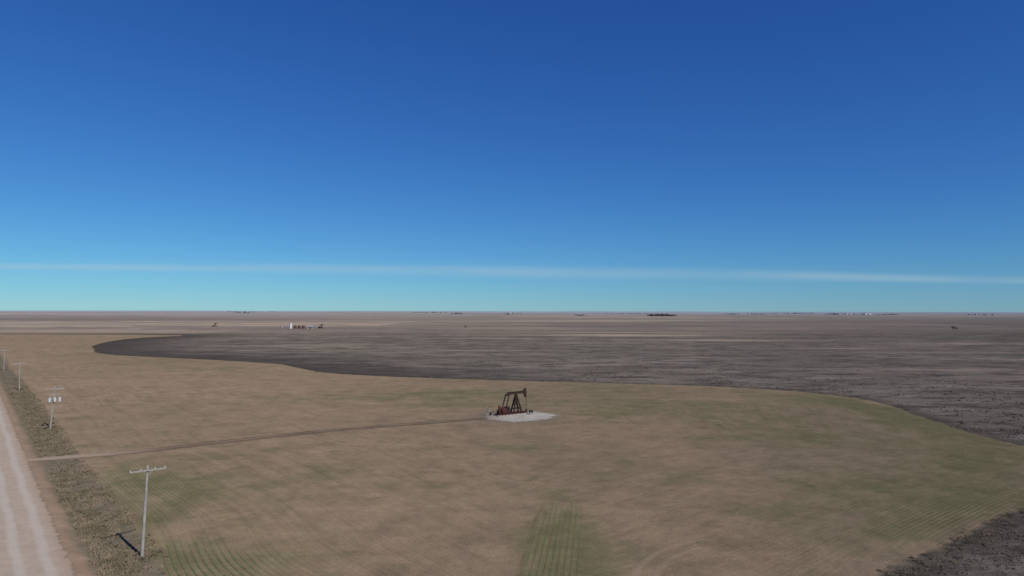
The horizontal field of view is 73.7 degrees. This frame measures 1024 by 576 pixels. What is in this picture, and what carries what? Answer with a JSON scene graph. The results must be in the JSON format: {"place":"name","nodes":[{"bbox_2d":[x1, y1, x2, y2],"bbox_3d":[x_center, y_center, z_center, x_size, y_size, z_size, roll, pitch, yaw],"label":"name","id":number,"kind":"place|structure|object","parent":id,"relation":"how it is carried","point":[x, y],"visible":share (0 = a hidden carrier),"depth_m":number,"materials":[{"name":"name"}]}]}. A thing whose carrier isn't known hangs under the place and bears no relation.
{"place":"outdoors","nodes":[
{"label":"outdoors","id":0,"kind":"place"},
{"bbox_2d":[0,394,76,575],"bbox_3d":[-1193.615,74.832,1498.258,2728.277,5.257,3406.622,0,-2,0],"label":"gravel road","id":1,"kind":"structure","parent":0,"point":[30,544],"depth_m":89.79,"materials":[{"name":"beige gravel"}]},
{"bbox_2d":[26,417,484,461],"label":"farm track","id":2,"kind":"structure","parent":0,"point":[195,444],"depth_m":145.94,"materials":[{"name":"brown soil"}]},
{"bbox_2d":[0,310,1023,575],"bbox_3d":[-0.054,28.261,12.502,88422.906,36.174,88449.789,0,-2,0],"label":"ground","id":3,"kind":"structure","parent":0,"point":[634,470],"depth_m":148.67,"materials":[{"name":"soil"}]},
{"bbox_2d":[13,363,23,389],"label":"utility pole","id":4,"kind":"object","parent":3,"relation":"on","point":[19,372],"visible":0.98,"depth_m":242.07,"materials":[{"name":"grey wood"}]},
{"bbox_2d":[45,387,63,428],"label":"utility pole","id":5,"kind":"object","parent":3,"relation":"on","point":[54,399],"visible":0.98,"depth_m":162.76,"materials":[{"name":"grey wood"}]},
{"bbox_2d":[0,376,167,575],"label":"ditch grass","id":6,"kind":"structure","parent":3,"relation":"on","point":[110,559],"depth_m":102.29,"materials":[{"name":"brown plant"}]},
{"bbox_2d":[130,465,165,556],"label":"utility pole","id":7,"kind":"object","parent":3,"relation":"on","point":[147,470],"visible":0.96,"depth_m":78.01,"materials":[{"name":"grey wood"}]},
{"bbox_2d":[4,348,160,465],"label":"power lines","id":8,"kind":"object","parent":7,"relation":"attached to","point":[85,410],"visible":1,"depth_m":121.95,"materials":[{"name":"metal"}]},
{"bbox_2d":[5,368,1023,575],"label":"field edge shrubs","id":9,"kind":"object","parent":3,"relation":"on","point":[979,533],"visible":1,"depth_m":82.42,"materials":[{"name":"brown plant"}]},
{"bbox_2d":[483,411,556,422],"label":"gravel pad","id":10,"kind":"object","parent":3,"relation":"on","point":[536,416],"visible":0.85,"depth_m":179.83,"materials":[{"name":"white gravel"}]},
{"bbox_2d":[493,388,527,416],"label":"pumpjack","id":11,"kind":"object","parent":10,"relation":"on","point":[503,411],"visible":1,"depth_m":184.74,"materials":[{"name":"metal"}]},
{"bbox_2d":[219,311,992,315],"bbox_3d":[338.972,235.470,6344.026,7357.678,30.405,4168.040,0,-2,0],"label":"distant trees","id":12,"kind":"object","parent":3,"relation":"on","point":[633,313],"visible":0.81,"depth_m":6144.78,"materials":[{"name":"plant"}]},
{"bbox_2d":[647,314,674,315],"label":"shelterbelt trees","id":13,"kind":"object","parent":3,"relation":"on","point":[660,315],"visible":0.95,"depth_m":3606.25,"materials":[{"name":"plant"}]},
{"bbox_2d":[410,358,1023,441],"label":"fallow weeds","id":14,"kind":"object","parent":3,"relation":"on","point":[994,399],"visible":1,"depth_m":253.15,"materials":[{"name":"brown plant"}]},
{"bbox_2d":[902,516,1023,575],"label":"stubble","id":15,"kind":"object","parent":3,"relation":"on","point":[1019,558],"visible":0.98,"depth_m":77.67,"materials":[{"name":"brown plant"}]},
{"bbox_2d":[0,0,1023,311],"label":"sky","id":16,"kind":"structure","parent":0,"point":[156,155],"materials":[{"name":"blue"}]}
]}

